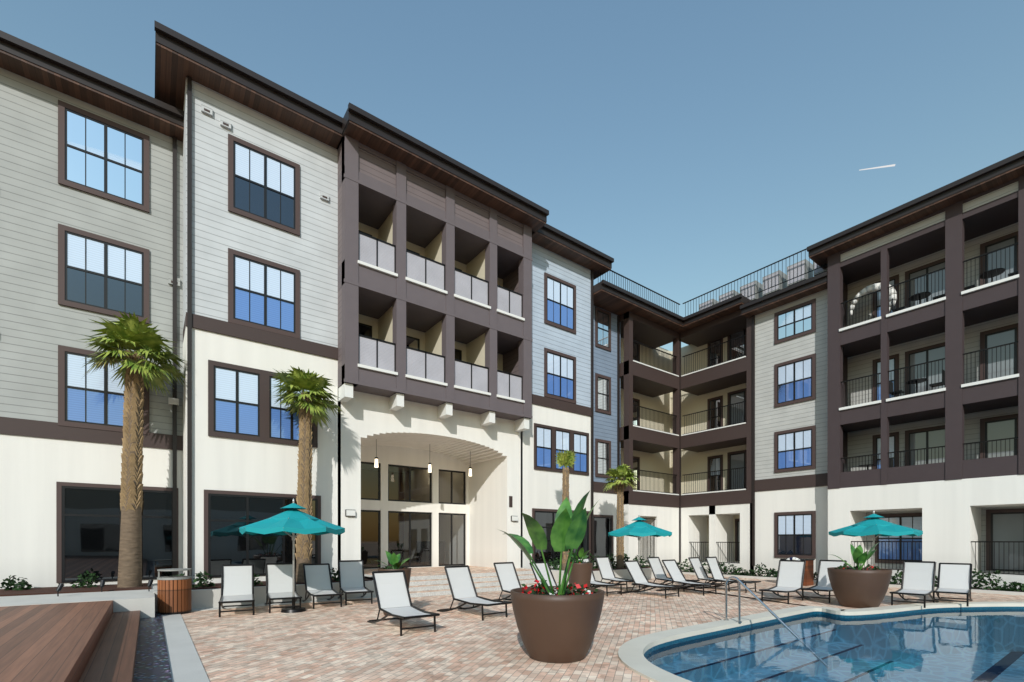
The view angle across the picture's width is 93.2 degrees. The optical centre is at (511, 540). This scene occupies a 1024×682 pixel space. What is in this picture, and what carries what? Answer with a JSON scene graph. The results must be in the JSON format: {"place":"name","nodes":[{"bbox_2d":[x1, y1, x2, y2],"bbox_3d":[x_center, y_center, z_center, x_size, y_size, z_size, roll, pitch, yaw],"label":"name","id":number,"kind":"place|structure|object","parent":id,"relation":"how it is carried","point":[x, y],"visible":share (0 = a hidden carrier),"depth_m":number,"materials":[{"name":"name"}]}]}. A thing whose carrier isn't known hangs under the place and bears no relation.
{"place":"outdoors","nodes":[
{"label":"outdoors","id":0,"kind":"place"},
{"bbox_2d":[0,0,1023,350],"label":"sky","id":1,"kind":"structure","parent":0,"point":[698,146],"materials":[{"name":"blue"}]},
{"bbox_2d":[181,573,1023,681],"bbox_3d":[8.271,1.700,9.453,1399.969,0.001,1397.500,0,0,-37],"label":"ground pavers","id":2,"kind":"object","parent":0,"point":[336,642],"depth_m":8.56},
{"bbox_2d":[218,564,254,616],"bbox_3d":[-6.559,1.155,11.563,0.706,1.109,1.974,0,0,-29],"label":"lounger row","id":3,"kind":"object","parent":2,"relation":"on","point":[237,580],"visible":1,"depth_m":11.93,"materials":[{"name":"white fabric"}]},
{"bbox_2d":[265,563,301,612],"bbox_3d":[-5.775,1.152,12.177,0.706,1.114,1.974,0,0,-30],"label":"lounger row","id":4,"kind":"object","parent":2,"relation":"on","point":[279,579],"visible":0.84,"depth_m":12.52,"materials":[{"name":"white fabric"}]},
{"bbox_2d":[239,499,344,612],"bbox_3d":[-5.236,0.350,11.600,2.170,2.700,2.170,0,0,-37],"label":"umbrella","id":5,"kind":"object","parent":2,"relation":"on","point":[293,520],"visible":0.98,"depth_m":11.14,"materials":[{"name":"teal fabric"}]},
{"bbox_2d":[303,563,343,608],"bbox_3d":[-5.061,1.178,12.858,0.706,1.062,1.974,0,0,-32],"label":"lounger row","id":6,"kind":"object","parent":2,"relation":"on","point":[318,580],"visible":0.99,"depth_m":13.22,"materials":[{"name":"white fabric"}]},
{"bbox_2d":[338,560,373,604],"bbox_3d":[-4.416,1.143,13.539,0.706,1.132,1.974,0,0,-27],"label":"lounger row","id":7,"kind":"object","parent":2,"relation":"on","point":[351,573],"visible":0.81,"depth_m":13.89,"materials":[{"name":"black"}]},
{"bbox_2d":[377,551,411,615],"bbox_3d":[-2.654,0.969,11.072,0.941,1.462,0.774,0,0,-37],"label":"tall planter","id":8,"kind":"object","parent":2,"relation":"on","point":[393,559],"visible":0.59,"depth_m":10.99,"materials":[{"name":"brown metal"}]},
{"bbox_2d":[367,570,439,635],"bbox_3d":[-2.160,1.169,9.457,0.706,1.080,1.974,0,0,-35],"label":"lounger","id":9,"kind":"object","parent":2,"relation":"on","point":[391,589],"visible":1,"depth_m":9.77,"materials":[{"name":"white fabric"}]},
{"bbox_2d":[437,565,511,620],"bbox_3d":[-0.895,1.158,11.089,0.706,1.102,1.974,0,0,-41],"label":"lounger","id":10,"kind":"object","parent":2,"relation":"on","point":[461,584],"visible":1,"depth_m":11.36,"materials":[{"name":"white fabric"}]},
{"bbox_2d":[492,562,520,600],"bbox_3d":[0.182,1.158,12.919,0.706,1.103,1.974,0,0,-40],"label":"lounger","id":11,"kind":"object","parent":2,"relation":"on","point":[507,575],"visible":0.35,"depth_m":13.28,"materials":[{"name":"white fabric"}]},
{"bbox_2d":[0,20,1023,588],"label":"apartment building","id":12,"kind":"structure","parent":2,"relation":"on","point":[478,350],"depth_m":16.74,"materials":[{"name":"paint"}]},
{"bbox_2d":[0,565,1023,681],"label":"wall","id":13,"kind":"structure","parent":2,"relation":"on","point":[112,633],"depth_m":7.94,"materials":[{"name":"concrete"}]},
{"bbox_2d":[56,579,152,595],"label":"landscape lights","id":14,"kind":"object","parent":13,"relation":"on","point":[102,584],"visible":1,"depth_m":11.54,"materials":[{"name":"black"}]},
{"bbox_2d":[81,310,186,587],"bbox_3d":[-9.754,-2.332,12.710,2.503,7.137,2.379,0,0,-37],"label":"sabal palm","id":15,"kind":"object","parent":13,"relation":"on","point":[141,339],"visible":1,"depth_m":12.44,"materials":[{"name":"plant"}]},
{"bbox_2d":[157,568,191,614],"bbox_3d":[-7.866,1.185,11.288,0.670,1.030,0.670,0,0,-37],"label":"trash bin","id":16,"kind":"object","parent":13,"relation":"on","point":[173,595],"visible":0.99,"depth_m":11.04,"materials":[{"name":"brown wood"}]},
{"bbox_2d":[269,366,345,581],"bbox_3d":[-5.983,-1.869,14.100,2.004,6.203,2.128,0,0,1],"label":"sabal palm","id":17,"kind":"object","parent":13,"relation":"on","point":[310,406],"visible":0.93,"depth_m":13.92,"materials":[{"name":"plant"}]},
{"bbox_2d":[0,553,1023,591],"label":"shrubs","id":18,"kind":"object","parent":13,"relation":"on","point":[204,579],"visible":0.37,"depth_m":15.82,"materials":[{"name":"green plant"}]},
{"bbox_2d":[556,450,576,570],"bbox_3d":[2.157,-1.192,19.054,0.862,4.850,0.857,0,0,-37],"label":"sabal palm","id":19,"kind":"object","parent":13,"relation":"on","point":[566,458],"visible":0.66,"depth_m":18.91,"materials":[{"name":"plant"}]},
{"bbox_2d":[602,463,639,567],"bbox_3d":[4.758,-1.117,21.377,1.745,4.696,1.765,0,0,-13],"label":"sabal palm","id":20,"kind":"object","parent":13,"relation":"on","point":[619,484],"visible":0.94,"depth_m":21.20,"materials":[{"name":"plant"}]},
{"bbox_2d":[529,562,556,585],"bbox_3d":[1.224,1.173,13.735,0.742,1.071,1.987,0,0,-37],"label":"lounger","id":21,"kind":"object","parent":2,"relation":"on","point":[541,567],"visible":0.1,"depth_m":14.21,"materials":[{"name":"white fabric"}]},
{"bbox_2d":[500,491,604,663],"bbox_3d":[0.552,0.498,7.197,1.559,2.404,1.704,0,0,-2],"label":"potted plant","id":22,"kind":"object","parent":2,"relation":"on","point":[558,624],"visible":1,"depth_m":6.63,"materials":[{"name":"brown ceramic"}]},
{"bbox_2d":[567,548,592,587],"bbox_3d":[1.938,0.947,13.861,0.767,1.505,0.866,0,0,-8],"label":"tall planter","id":23,"kind":"object","parent":2,"relation":"on","point":[581,573],"visible":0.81,"depth_m":13.57,"materials":[{"name":"brown ceramic"}]},
{"bbox_2d":[574,558,625,595],"bbox_3d":[2.654,1.142,15.515,0.741,1.134,1.986,0,0,-37],"label":"lounge chair","id":24,"kind":"object","parent":2,"relation":"on","point":[597,583],"visible":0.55,"depth_m":15.33,"materials":[{"name":"white fabric"}]},
{"bbox_2d":[590,556,639,590],"bbox_3d":[3.605,1.147,16.930,0.711,1.125,1.976,0,0,-37],"label":"lounge chair","id":25,"kind":"object","parent":2,"relation":"on","point":[606,571],"visible":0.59,"depth_m":17.23,"materials":[{"name":"white fabric"}]},
{"bbox_2d":[608,515,671,585],"bbox_3d":[4.827,0.350,18.400,2.262,2.700,2.262,0,0,-37],"label":"umbrella","id":26,"kind":"object","parent":2,"relation":"on","point":[638,527],"visible":0.86,"depth_m":17.84,"materials":[{"name":"teal fabric"}]},
{"bbox_2d":[617,560,683,598],"bbox_3d":[4.259,1.178,14.981,0.751,1.062,1.990,0,0,-37],"label":"lounge chair","id":27,"kind":"object","parent":2,"relation":"on","point":[636,573],"visible":1,"depth_m":15.27,"materials":[{"name":"white fabric"}]},
{"bbox_2d":[640,557,699,591],"bbox_3d":[5.468,1.153,16.913,0.706,1.113,1.974,0,0,-39],"label":"lounge chair","id":28,"kind":"object","parent":2,"relation":"on","point":[659,573],"visible":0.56,"depth_m":17.23,"materials":[{"name":"white fabric"}]},
{"bbox_2d":[656,559,720,595],"bbox_3d":[5.698,1.180,15.723,0.706,1.059,1.974,0,0,-35],"label":"lounge chair","id":29,"kind":"object","parent":2,"relation":"on","point":[672,567],"visible":0.89,"depth_m":16.04,"materials":[{"name":"white fabric"}]},
{"bbox_2d":[680,557,743,591],"bbox_3d":[6.952,1.158,16.906,0.706,1.102,1.974,0,0,-40],"label":"lounge chair","id":30,"kind":"object","parent":2,"relation":"on","point":[699,569],"visible":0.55,"depth_m":17.20,"materials":[{"name":"white fabric"}]},
{"bbox_2d":[695,557,760,592],"bbox_3d":[7.327,1.141,16.487,0.706,1.135,1.974,0,0,-39],"label":"lounge chair","id":31,"kind":"object","parent":2,"relation":"on","point":[715,569],"visible":0.88,"depth_m":16.77,"materials":[{"name":"white fabric"}]},
{"bbox_2d":[759,560,810,603],"bbox_3d":[7.706,1.140,13.645,1.974,1.138,0.706,0,0,-43],"label":"lounger","id":32,"kind":"object","parent":2,"relation":"on","point":[790,573],"visible":0.95,"depth_m":13.88,"materials":[{"name":"white fabric"}]},
{"bbox_2d":[780,557,814,585],"bbox_3d":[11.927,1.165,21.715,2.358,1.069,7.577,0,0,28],"label":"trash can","id":33,"kind":"object","parent":2,"relation":"on","point":[809,575],"visible":0.2,"depth_m":18.15,"materials":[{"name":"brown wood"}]},
{"bbox_2d":[618,602,1023,681],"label":"swimming pool","id":34,"kind":"structure","parent":2,"relation":"in","point":[944,642],"depth_m":10.77,"materials":[{"name":"liquid"}]},
{"bbox_2d":[724,576,828,667],"bbox_3d":[5.012,1.502,9.317,0.097,1.531,1.964,0,0,-37],"label":"pool handrail","id":35,"kind":"object","parent":34,"relation":"on","point":[779,620],"visible":1,"depth_m":9.58,"materials":[{"name":"silver metal"}]},
{"bbox_2d":[965,609,1023,613],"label":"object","id":36,"kind":"structure","parent":34,"relation":"in","point":[1014,610],"depth_m":12.55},
{"bbox_2d":[800,560,846,602],"bbox_3d":[9.021,1.144,13.909,1.974,1.130,0.706,0,0,-40],"label":"lounger","id":37,"kind":"object","parent":2,"relation":"on","point":[823,582],"visible":0.66,"depth_m":14.25,"materials":[{"name":"white fabric"}]},
{"bbox_2d":[827,541,891,607],"bbox_3d":[8.898,0.859,12.433,1.360,1.682,1.377,0,0,-37],"label":"potted plant","id":38,"kind":"object","parent":2,"relation":"on","point":[858,586],"visible":0.98,"depth_m":12.05,"materials":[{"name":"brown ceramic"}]},
{"bbox_2d":[828,510,922,566],"bbox_3d":[12.110,0.350,16.200,2.355,2.700,2.355,0,0,-37],"label":"umbrella","id":39,"kind":"object","parent":2,"relation":"on","point":[873,525],"visible":0.81,"depth_m":15.71,"materials":[{"name":"teal fabric"}]},
{"bbox_2d":[889,561,938,607],"bbox_3d":[10.777,1.139,12.947,1.974,1.139,0.706,0,0,-40],"label":"lounger","id":40,"kind":"object","parent":2,"relation":"on","point":[918,577],"visible":0.96,"depth_m":13.17,"materials":[{"name":"white fabric"}]},
{"bbox_2d":[933,563,972,606],"bbox_3d":[12.068,1.176,13.245,1.974,1.066,0.706,0,0,-44],"label":"lounger","id":41,"kind":"object","parent":2,"relation":"on","point":[955,578],"visible":0.98,"depth_m":13.54,"materials":[{"name":"white fabric"}]},
{"bbox_2d":[859,164,894,170],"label":"contrail","id":42,"kind":"object","parent":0,"point":[879,167],"visible":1,"depth_m":4000.02,"materials":[{"name":"white"}]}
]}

